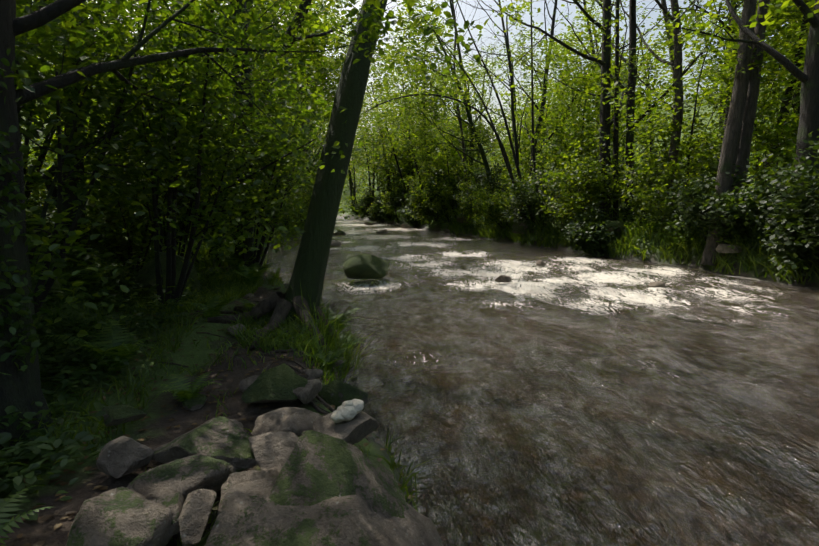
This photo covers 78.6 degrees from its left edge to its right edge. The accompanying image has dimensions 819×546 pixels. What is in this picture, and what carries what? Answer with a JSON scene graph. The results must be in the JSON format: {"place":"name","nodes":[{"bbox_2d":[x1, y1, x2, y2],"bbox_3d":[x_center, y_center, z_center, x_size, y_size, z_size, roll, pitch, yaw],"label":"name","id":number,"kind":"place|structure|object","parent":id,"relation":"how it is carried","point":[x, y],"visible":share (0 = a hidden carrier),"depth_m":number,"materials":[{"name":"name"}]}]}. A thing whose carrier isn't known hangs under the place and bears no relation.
{"place":"outdoors","nodes":[
{"label":"outdoors","id":0,"kind":"place"},
{"bbox_2d":[0,71,818,545],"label":"terrain","id":1,"kind":"structure","parent":0,"point":[156,423],"depth_m":4.78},
{"bbox_2d":[0,48,209,524],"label":"shrub","id":2,"kind":"object","parent":1,"relation":"on","point":[37,446],"visible":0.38,"depth_m":3.71,"materials":[{"name":"green plant"}]},
{"bbox_2d":[65,487,172,545],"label":"rock","id":3,"kind":"object","parent":1,"relation":"on","point":[121,516],"visible":0.98,"depth_m":2.38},
{"bbox_2d":[152,492,183,535],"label":"rock","id":4,"kind":"object","parent":3,"relation":"on","point":[174,502],"visible":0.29,"depth_m":2.54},
{"bbox_2d":[14,0,224,197],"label":"tree","id":5,"kind":"object","parent":1,"relation":"on","point":[39,158],"visible":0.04,"depth_m":8.74,"materials":[{"name":"green plant"}]},
{"bbox_2d":[16,0,223,88],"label":"tree","id":6,"kind":"object","parent":1,"relation":"on","point":[22,8],"visible":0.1,"depth_m":6.78,"materials":[{"name":"green plant"}]},
{"bbox_2d":[23,118,220,273],"bbox_3d":[-5.572,-1.298,9.491,3.762,3.091,2.995,-5,9,-35],"label":"shrub","id":7,"kind":"object","parent":1,"relation":"on","point":[142,231],"visible":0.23,"depth_m":9.38,"materials":[{"name":"green plant"}]},
{"bbox_2d":[102,405,146,426],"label":"rock","id":8,"kind":"object","parent":1,"relation":"on","point":[117,414],"visible":0.96,"depth_m":3.73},
{"bbox_2d":[96,436,153,477],"bbox_3d":[-1.815,1.144,3.180,0.302,0.216,0.247,2,7,13],"label":"rock","id":9,"kind":"object","parent":1,"relation":"on","point":[121,456],"visible":1,"depth_m":3.11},
{"bbox_2d":[0,0,281,336],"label":"hazel shrub","id":10,"kind":"object","parent":1,"relation":"on","point":[77,50],"visible":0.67,"depth_m":4.99,"materials":[{"name":"green plant"}]},
{"bbox_2d":[15,0,341,304],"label":"hazel shrub","id":11,"kind":"object","parent":1,"relation":"on","point":[170,246],"visible":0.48,"depth_m":6.84,"materials":[{"name":"green plant"}]},
{"bbox_2d":[33,38,325,257],"bbox_3d":[-5.144,-2.741,11.497,6.827,5.605,4.562,2,7,18],"label":"hazel shrub","id":12,"kind":"object","parent":1,"relation":"on","point":[314,136],"visible":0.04,"depth_m":11.56,"materials":[{"name":"green plant"}]},
{"bbox_2d":[126,454,235,501],"bbox_3d":[-1.316,1.189,2.829,0.493,0.209,0.526,2,7,15],"label":"rock slab","id":13,"kind":"object","parent":1,"relation":"on","point":[185,476],"visible":0.58,"depth_m":2.79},
{"bbox_2d":[42,3,342,282],"bbox_3d":[-4.075,-2.393,9.661,4.724,5.503,4.885,-5,9,-38],"label":"hazel shrub","id":14,"kind":"object","parent":1,"relation":"on","point":[234,229],"visible":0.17,"depth_m":9.28,"materials":[{"name":"green plant"}]},
{"bbox_2d":[33,0,351,251],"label":"tree","id":15,"kind":"object","parent":1,"relation":"on","point":[66,205],"visible":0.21,"depth_m":7.68,"materials":[{"name":"green plant"}]},
{"bbox_2d":[182,393,206,410],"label":"rock","id":16,"kind":"object","parent":1,"relation":"on","point":[197,403],"visible":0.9,"depth_m":4.31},
{"bbox_2d":[179,489,216,545],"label":"rock","id":17,"kind":"object","parent":1,"relation":"on","point":[195,514],"visible":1,"depth_m":2.49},
{"bbox_2d":[151,416,256,471],"bbox_3d":[-1.350,1.119,3.289,0.808,0.221,0.437,4,8,31],"label":"rock slab","id":18,"kind":"object","parent":1,"relation":"on","point":[223,438],"visible":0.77,"depth_m":3.20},
{"bbox_2d":[248,431,298,470],"bbox_3d":[-0.866,1.122,3.207,0.274,0.150,0.487,-5,9,-36],"label":"pale rock","id":19,"kind":"object","parent":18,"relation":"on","point":[271,450],"visible":0.69,"depth_m":3.15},
{"bbox_2d":[2,265,414,545],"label":"leaf litter","id":20,"kind":"object","parent":1,"relation":"on","point":[56,526],"visible":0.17,"depth_m":4.11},
{"bbox_2d":[229,0,254,266],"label":"tree","id":21,"kind":"object","parent":1,"relation":"on","point":[248,242],"visible":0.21,"depth_m":10.31,"materials":[{"name":"brown plant"}]},
{"bbox_2d":[77,297,411,511],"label":"fallen twigs","id":22,"kind":"object","parent":1,"relation":"on","point":[218,498],"visible":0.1,"depth_m":5.17,"materials":[{"name":"wood"}]},
{"bbox_2d":[0,0,489,452],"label":"tree","id":23,"kind":"object","parent":1,"relation":"on","point":[21,391],"visible":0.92,"depth_m":4.73,"materials":[{"name":"green plant"}]},
{"bbox_2d":[216,469,279,518],"bbox_3d":[-0.856,1.191,2.695,0.363,0.324,0.543,-3,8,-25],"label":"rock","id":24,"kind":"object","parent":1,"relation":"on","point":[234,479],"visible":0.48,"depth_m":2.67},
{"bbox_2d":[163,13,362,270],"bbox_3d":[-3.560,-2.386,10.711,4.060,5.164,4.473,-7,10,-44],"label":"hazel shrub","id":25,"kind":"object","parent":1,"relation":"on","point":[258,258],"visible":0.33,"depth_m":10.35,"materials":[{"name":"green plant"}]},
{"bbox_2d":[241,363,307,403],"bbox_3d":[-1.156,0.952,4.280,0.469,0.314,0.442,-6,9,-40],"label":"mossy rock","id":26,"kind":"object","parent":1,"relation":"on","point":[281,382],"visible":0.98,"depth_m":4.24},
{"bbox_2d":[209,0,350,184],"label":"tree","id":27,"kind":"object","parent":1,"relation":"on","point":[312,46],"visible":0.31,"depth_m":23.99,"materials":[{"name":"green plant"}]},
{"bbox_2d":[196,292,369,441],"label":"tree roots","id":28,"kind":"object","parent":1,"relation":"on","point":[275,301],"visible":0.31,"depth_m":6.35,"materials":[{"name":"brown plant"}]},
{"bbox_2d":[251,407,321,435],"bbox_3d":[-0.896,1.065,3.634,0.457,0.145,0.397,1,7,8],"label":"pale rock","id":29,"kind":"object","parent":1,"relation":"on","point":[296,421],"visible":0.81,"depth_m":3.56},
{"bbox_2d":[209,0,373,158],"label":"tree","id":30,"kind":"object","parent":1,"relation":"on","point":[331,86],"visible":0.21,"depth_m":29.87,"materials":[{"name":"green plant"}]},
{"bbox_2d":[254,0,355,225],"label":"tree","id":31,"kind":"object","parent":1,"relation":"on","point":[320,80],"visible":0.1,"depth_m":30.07,"materials":[{"name":"green plant"}]},
{"bbox_2d":[293,379,321,403],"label":"rock","id":32,"kind":"object","parent":1,"relation":"on","point":[309,392],"visible":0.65,"depth_m":4.26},
{"bbox_2d":[201,0,431,236],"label":"tree","id":33,"kind":"object","parent":1,"relation":"on","point":[301,15],"visible":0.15,"depth_m":17.30,"materials":[{"name":"green plant"}]},
{"bbox_2d":[205,475,442,545],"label":"rock slab","id":34,"kind":"object","parent":1,"relation":"on","point":[251,513],"visible":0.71,"depth_m":2.28,"materials":[{"name":"stone"}]},
{"bbox_2d":[285,0,387,323],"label":"tree trunk","id":35,"kind":"object","parent":1,"relation":"on","point":[309,270],"visible":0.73,"depth_m":6.69,"materials":[{"name":"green plant"}]},
{"bbox_2d":[273,0,403,220],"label":"tree","id":36,"kind":"object","parent":1,"relation":"on","point":[387,87],"visible":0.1,"depth_m":41.58,"materials":[{"name":"green plant"}]},
{"bbox_2d":[269,430,408,517],"bbox_3d":[-0.442,1.149,2.695,0.825,0.676,0.748,-3,7,-21],"label":"rock","id":37,"kind":"object","parent":1,"relation":"on","point":[317,467],"visible":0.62,"depth_m":2.48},
{"bbox_2d":[318,380,367,409],"bbox_3d":[-0.679,1.122,4.759,0.491,0.269,0.458,4,8,28],"label":"rock","id":38,"kind":"object","parent":1,"relation":"on","point":[337,393],"visible":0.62,"depth_m":4.63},
{"bbox_2d":[313,411,378,444],"bbox_3d":[-0.462,1.083,3.546,0.407,0.184,0.524,4,8,31],"label":"pale rock","id":39,"kind":"object","parent":1,"relation":"on","point":[359,427],"visible":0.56,"depth_m":3.43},
{"bbox_2d":[331,399,363,422],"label":"rock","id":40,"kind":"object","parent":39,"relation":"on","point":[349,410],"visible":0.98,"depth_m":3.43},
{"bbox_2d":[0,217,701,545],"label":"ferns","id":41,"kind":"object","parent":1,"relation":"on","point":[119,344],"visible":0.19,"depth_m":5.23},
{"bbox_2d":[274,0,443,188],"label":"tree","id":42,"kind":"object","parent":1,"relation":"on","point":[382,121],"visible":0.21,"depth_m":37.50,"materials":[{"name":"green plant"}]},
{"bbox_2d":[359,138,408,202],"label":"shrub","id":43,"kind":"object","parent":1,"relation":"on","point":[385,182],"visible":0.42,"depth_m":60.45,"materials":[{"name":"green plant"}]},
{"bbox_2d":[343,49,443,193],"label":"tree","id":44,"kind":"object","parent":1,"relation":"on","point":[388,178],"visible":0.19,"depth_m":62.10,"materials":[{"name":"green plant"}]},
{"bbox_2d":[348,73,441,192],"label":"tree","id":45,"kind":"object","parent":1,"relation":"on","point":[363,157],"visible":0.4,"depth_m":54.41,"materials":[{"name":"green plant"}]},
{"bbox_2d":[385,179,414,210],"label":"shrub","id":46,"kind":"object","parent":1,"relation":"on","point":[395,201],"visible":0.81,"depth_m":53.41,"materials":[{"name":"green plant"}]},
{"bbox_2d":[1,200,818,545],"bbox_3d":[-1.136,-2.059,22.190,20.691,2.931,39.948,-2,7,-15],"label":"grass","id":47,"kind":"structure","parent":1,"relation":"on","point":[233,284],"depth_m":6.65,"materials":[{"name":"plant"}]},
{"bbox_2d":[364,47,459,190],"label":"tree","id":48,"kind":"object","parent":1,"relation":"on","point":[409,137],"visible":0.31,"depth_m":47.94,"materials":[{"name":"green plant"}]},
{"bbox_2d":[14,56,818,235],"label":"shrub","id":49,"kind":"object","parent":1,"relation":"on","point":[787,128],"depth_m":30.12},
{"bbox_2d":[25,142,818,301],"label":"undergrowth herbs","id":50,"kind":"object","parent":1,"relation":"on","point":[130,261],"visible":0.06,"depth_m":10.76,"materials":[{"name":"green plant"}]},
{"bbox_2d":[405,178,439,226],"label":"shrub","id":51,"kind":"object","parent":1,"relation":"on","point":[414,203],"visible":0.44,"depth_m":43.44,"materials":[{"name":"green plant"}]},
{"bbox_2d":[377,12,476,218],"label":"tree","id":52,"kind":"object","parent":1,"relation":"on","point":[423,97],"visible":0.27,"depth_m":43.79,"materials":[{"name":"green plant"}]},
{"bbox_2d":[368,1,495,200],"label":"tree","id":53,"kind":"object","parent":1,"relation":"on","point":[471,125],"visible":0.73,"depth_m":32.45,"materials":[{"name":"green plant"}]},
{"bbox_2d":[415,190,449,221],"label":"shrub","id":54,"kind":"object","parent":1,"relation":"on","point":[425,204],"visible":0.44,"depth_m":42.53,"materials":[{"name":"green plant"}]},
{"bbox_2d":[419,169,463,221],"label":"shrub","id":55,"kind":"object","parent":1,"relation":"on","point":[431,190],"visible":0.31,"depth_m":39.98,"materials":[{"name":"green plant"}]},
{"bbox_2d":[398,95,488,187],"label":"tree","id":56,"kind":"object","parent":1,"relation":"on","point":[406,128],"visible":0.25,"depth_m":46.57,"materials":[{"name":"green plant"}]},
{"bbox_2d":[393,0,495,194],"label":"tree","id":57,"kind":"object","parent":1,"relation":"on","point":[460,62],"visible":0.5,"depth_m":40.80,"materials":[{"name":"green plant"}]},
{"bbox_2d":[401,85,495,215],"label":"tree","id":58,"kind":"object","parent":1,"relation":"on","point":[428,158],"visible":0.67,"depth_m":40.33,"materials":[{"name":"green plant"}]},
{"bbox_2d":[429,173,472,221],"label":"shrub","id":59,"kind":"object","parent":1,"relation":"on","point":[449,201],"visible":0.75,"depth_m":38.83,"materials":[{"name":"green plant"}]},
{"bbox_2d":[389,0,524,210],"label":"tree","id":60,"kind":"object","parent":1,"relation":"on","point":[422,125],"visible":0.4,"depth_m":38.22,"materials":[{"name":"green plant"}]},
{"bbox_2d":[365,0,556,234],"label":"coppice stems","id":61,"kind":"object","parent":1,"relation":"on","point":[504,154],"visible":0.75,"depth_m":24.75,"materials":[{"name":"brown plant"}]},
{"bbox_2d":[432,109,492,183],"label":"tree","id":62,"kind":"object","parent":1,"relation":"on","point":[468,147],"visible":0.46,"depth_m":40.08,"materials":[{"name":"green plant"}]},
{"bbox_2d":[453,180,501,225],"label":"shrub","id":63,"kind":"object","parent":1,"relation":"on","point":[464,203],"visible":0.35,"depth_m":34.67,"materials":[{"name":"green plant"}]},
{"bbox_2d":[453,162,510,216],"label":"shrub","id":64,"kind":"object","parent":1,"relation":"on","point":[491,179],"visible":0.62,"depth_m":33.54,"materials":[{"name":"green plant"}]},
{"bbox_2d":[437,0,540,144],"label":"tree","id":65,"kind":"object","parent":1,"relation":"on","point":[538,11],"visible":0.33,"depth_m":43.66,"materials":[{"name":"green plant"}]},
{"bbox_2d":[467,184,512,229],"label":"shrub","id":66,"kind":"object","parent":1,"relation":"on","point":[493,211],"visible":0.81,"depth_m":29.61,"materials":[{"name":"green plant"}]},
{"bbox_2d":[471,88,530,174],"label":"tree","id":67,"kind":"object","parent":1,"relation":"on","point":[482,124],"visible":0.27,"depth_m":41.28,"materials":[{"name":"green plant"}]},
{"bbox_2d":[394,0,613,217],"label":"tree","id":68,"kind":"object","parent":1,"relation":"on","point":[517,143],"visible":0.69,"depth_m":28.48,"materials":[{"name":"green plant"}]},
{"bbox_2d":[478,90,549,181],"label":"tree","id":69,"kind":"object","parent":1,"relation":"on","point":[503,161],"visible":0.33,"depth_m":34.10,"materials":[{"name":"green plant"}]},
{"bbox_2d":[497,167,557,222],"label":"shrub","id":70,"kind":"object","parent":1,"relation":"on","point":[510,198],"visible":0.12,"depth_m":27.19,"materials":[{"name":"green plant"}]},
{"bbox_2d":[502,162,563,230],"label":"shrub","id":71,"kind":"object","parent":1,"relation":"on","point":[532,199],"visible":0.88,"depth_m":24.83,"materials":[{"name":"green plant"}]},
{"bbox_2d":[509,70,581,170],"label":"tree","id":72,"kind":"object","parent":1,"relation":"on","point":[529,122],"visible":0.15,"depth_m":36.23,"materials":[{"name":"green plant"}]},
{"bbox_2d":[483,36,626,152],"bbox_3d":[10.129,-9.180,32.847,8.163,12.009,7.422,-5,9,-36],"label":"tree","id":73,"kind":"object","parent":1,"relation":"on","point":[555,97],"visible":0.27,"depth_m":33.23,"materials":[{"name":"green plant"}]},
{"bbox_2d":[436,0,688,220],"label":"tree","id":74,"kind":"object","parent":1,"relation":"on","point":[604,62],"visible":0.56,"depth_m":22.03,"materials":[{"name":"green plant"}]},
{"bbox_2d":[485,64,640,218],"bbox_3d":[10.104,-7.750,31.191,8.780,10.272,8.116,-2,7,-18],"label":"tree","id":75,"kind":"object","parent":1,"relation":"on","point":[583,106],"visible":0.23,"depth_m":30.25,"materials":[{"name":"green plant"}]},
{"bbox_2d":[538,162,598,224],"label":"shrub","id":76,"kind":"object","parent":1,"relation":"on","point":[571,213],"visible":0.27,"depth_m":23.65,"materials":[{"name":"green plant"}]},
{"bbox_2d":[477,0,672,217],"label":"tree","id":77,"kind":"object","parent":1,"relation":"on","point":[540,119],"visible":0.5,"depth_m":31.80,"materials":[{"name":"green plant"}]},
{"bbox_2d":[527,105,626,218],"bbox_3d":[7.964,-5.256,25.526,4.433,5.979,6.663,0,7,-2],"label":"shrub","id":78,"kind":"object","parent":1,"relation":"on","point":[553,152],"visible":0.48,"depth_m":24.41,"materials":[{"name":"green plant"}]},
{"bbox_2d":[538,108,621,222],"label":"shrub","id":79,"kind":"object","parent":1,"relation":"on","point":[566,141],"visible":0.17,"depth_m":26.15,"materials":[{"name":"green plant"}]},
{"bbox_2d":[551,201,620,256],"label":"shrub","id":80,"kind":"object","parent":1,"relation":"on","point":[589,234],"visible":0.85,"depth_m":20.29,"materials":[{"name":"green plant"}]},
{"bbox_2d":[532,129,648,219],"bbox_3d":[7.638,-3.880,21.909,4.285,4.561,3.651,0,7,-2],"label":"shrub","id":81,"kind":"object","parent":1,"relation":"on","point":[588,185],"visible":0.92,"depth_m":21.44,"materials":[{"name":"green plant"}]},
{"bbox_2d":[527,0,673,133],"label":"tree","id":82,"kind":"object","parent":1,"relation":"on","point":[585,18],"visible":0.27,"depth_m":33.58,"materials":[{"name":"green plant"}]},
{"bbox_2d":[525,20,708,219],"bbox_3d":[10.990,-7.906,27.869,8.013,11.374,7.245,0,7,-2],"label":"tree","id":83,"kind":"object","parent":1,"relation":"on","point":[641,69],"visible":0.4,"depth_m":26.63,"materials":[{"name":"green plant"}]},
{"bbox_2d":[568,78,670,163],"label":"tree","id":84,"kind":"object","parent":1,"relation":"on","point":[635,115],"visible":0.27,"depth_m":35.79,"materials":[{"name":"green plant"}]},
{"bbox_2d":[526,11,720,181],"bbox_3d":[11.517,-8.122,26.681,10.783,12.320,8.374,4,8,27],"label":"tree","id":85,"kind":"object","parent":1,"relation":"on","point":[569,65],"visible":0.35,"depth_m":26.44,"materials":[{"name":"green plant"}]},
{"bbox_2d":[575,0,683,231],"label":"tree","id":86,"kind":"object","parent":1,"relation":"on","point":[678,60],"visible":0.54,"depth_m":19.61,"materials":[{"name":"brown plant"}]},
{"bbox_2d":[553,0,718,205],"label":"tree","id":87,"kind":"object","parent":1,"relation":"on","point":[663,3],"visible":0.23,"depth_m":33.01,"materials":[{"name":"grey plant"}]},
{"bbox_2d":[556,3,726,184],"bbox_3d":[9.992,-6.571,21.954,5.972,10.357,5.787,7,10,43],"label":"tree","id":88,"kind":"object","parent":1,"relation":"on","point":[646,63],"visible":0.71,"depth_m":21.34,"materials":[{"name":"green plant"}]},
{"bbox_2d":[503,0,783,220],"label":"tree","id":89,"kind":"object","parent":1,"relation":"on","point":[616,124],"visible":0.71,"depth_m":22.32,"materials":[{"name":"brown plant"}]},
{"bbox_2d":[510,0,801,225],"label":"tree","id":90,"kind":"object","parent":1,"relation":"on","point":[632,42],"visible":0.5,"depth_m":22.14,"materials":[{"name":"brown plant"}]},
{"bbox_2d":[621,107,755,211],"bbox_3d":[11.575,-4.199,21.216,5.857,5.037,4.836,0,7,-2],"label":"shrub","id":91,"kind":"object","parent":1,"relation":"on","point":[668,133],"visible":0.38,"depth_m":20.30,"materials":[{"name":"green plant"}]},
{"bbox_2d":[616,121,774,233],"bbox_3d":[10.085,-3.265,18.386,3.784,4.209,4.719,-4,8,-29],"label":"shrub","id":92,"kind":"object","parent":1,"relation":"on","point":[658,194],"visible":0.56,"depth_m":18.52,"materials":[{"name":"green plant"}]},
{"bbox_2d":[598,0,794,131],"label":"tree","id":93,"kind":"object","parent":1,"relation":"on","point":[730,32],"visible":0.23,"depth_m":22.86,"materials":[{"name":"green plant"}]},
{"bbox_2d":[657,171,738,242],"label":"shrub","id":94,"kind":"object","parent":1,"relation":"on","point":[686,210],"visible":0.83,"depth_m":16.16,"materials":[{"name":"green plant"}]},
{"bbox_2d":[639,67,761,201],"bbox_3d":[17.825,-7.842,30.771,6.703,9.304,5.920,6,9,42],"label":"tree","id":95,"kind":"object","parent":1,"relation":"on","point":[689,121],"visible":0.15,"depth_m":31.16,"materials":[{"name":"green plant"}]},
{"bbox_2d":[597,2,804,184],"bbox_3d":[11.402,-6.313,17.908,7.393,10.761,8.312,5,9,35],"label":"tree","id":96,"kind":"object","parent":1,"relation":"on","point":[718,73],"visible":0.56,"depth_m":17.52,"materials":[{"name":"green plant"}]},
{"bbox_2d":[585,0,818,213],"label":"tree","id":97,"kind":"object","parent":1,"relation":"on","point":[808,77],"visible":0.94,"depth_m":13.46,"materials":[{"name":"green plant"}]},
{"bbox_2d":[700,0,769,265],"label":"tree","id":98,"kind":"object","parent":1,"relation":"on","point":[737,140],"visible":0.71,"depth_m":15.52,"materials":[{"name":"grey plant"}]},
{"bbox_2d":[682,16,796,165],"bbox_3d":[20.343,-9.553,29.021,8.544,12.696,9.200,0,7,-2],"label":"tree","id":99,"kind":"object","parent":1,"relation":"on","point":[704,71],"visible":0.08,"depth_m":30.50,"materials":[{"name":"green plant"}]},
{"bbox_2d":[689,164,799,250],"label":"shrub","id":100,"kind":"object","parent":1,"relation":"on","point":[736,209],"visible":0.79,"depth_m":14.69,"materials":[{"name":"green plant"}]},
{"bbox_2d":[693,71,797,179],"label":"tree","id":101,"kind":"object","parent":1,"relation":"on","point":[761,100],"visible":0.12,"depth_m":25.25,"materials":[{"name":"green plant"}]},
{"bbox_2d":[683,0,814,227],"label":"tree","id":102,"kind":"object","parent":1,"relation":"on","point":[777,38],"visible":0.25,"depth_m":18.23,"materials":[{"name":"green plant"}]},
{"bbox_2d":[683,96,818,218],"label":"shrub","id":103,"kind":"object","parent":1,"relation":"on","point":[776,138],"visible":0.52,"depth_m":16.92,"materials":[{"name":"green plant"}]},
{"bbox_2d":[702,0,812,171],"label":"tree","id":104,"kind":"object","parent":1,"relation":"on","point":[773,92],"visible":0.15,"depth_m":19.39,"materials":[{"name":"green plant"}]},
{"bbox_2d":[718,0,818,100],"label":"tree","id":105,"kind":"object","parent":1,"relation":"on","point":[783,6],"visible":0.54,"depth_m":11.63,"materials":[{"name":"green plant"}]},
{"bbox_2d":[724,0,814,81],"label":"tree","id":106,"kind":"object","parent":1,"relation":"on","point":[799,14],"visible":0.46,"depth_m":14.91,"materials":[{"name":"green plant"}]},
{"bbox_2d":[742,129,818,265],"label":"shrub","id":107,"kind":"object","parent":1,"relation":"on","point":[805,197],"visible":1,"depth_m":11.70,"materials":[{"name":"green plant"}]},
{"bbox_2d":[755,0,808,225],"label":"tree","id":108,"kind":"object","parent":1,"relation":"on","point":[783,109],"visible":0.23,"depth_m":18.23,"materials":[{"name":"brown plant"}]},
{"bbox_2d":[755,183,818,276],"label":"shrub","id":109,"kind":"object","parent":1,"relation":"on","point":[785,230],"visible":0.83,"depth_m":12.70,"materials":[{"name":"green plant"}]},
{"bbox_2d":[32,0,787,172],"label":"sky","id":110,"kind":"structure","parent":0,"point":[480,13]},
{"bbox_2d":[256,217,818,545],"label":"river water","id":111,"kind":"structure","parent":0,"point":[566,398],"depth_m":5.56,"materials":[{"name":"liquid"}]},
{"bbox_2d":[343,254,388,278],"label":"boulder","id":112,"kind":"object","parent":111,"relation":"on","point":[364,266],"visible":1,"depth_m":13.24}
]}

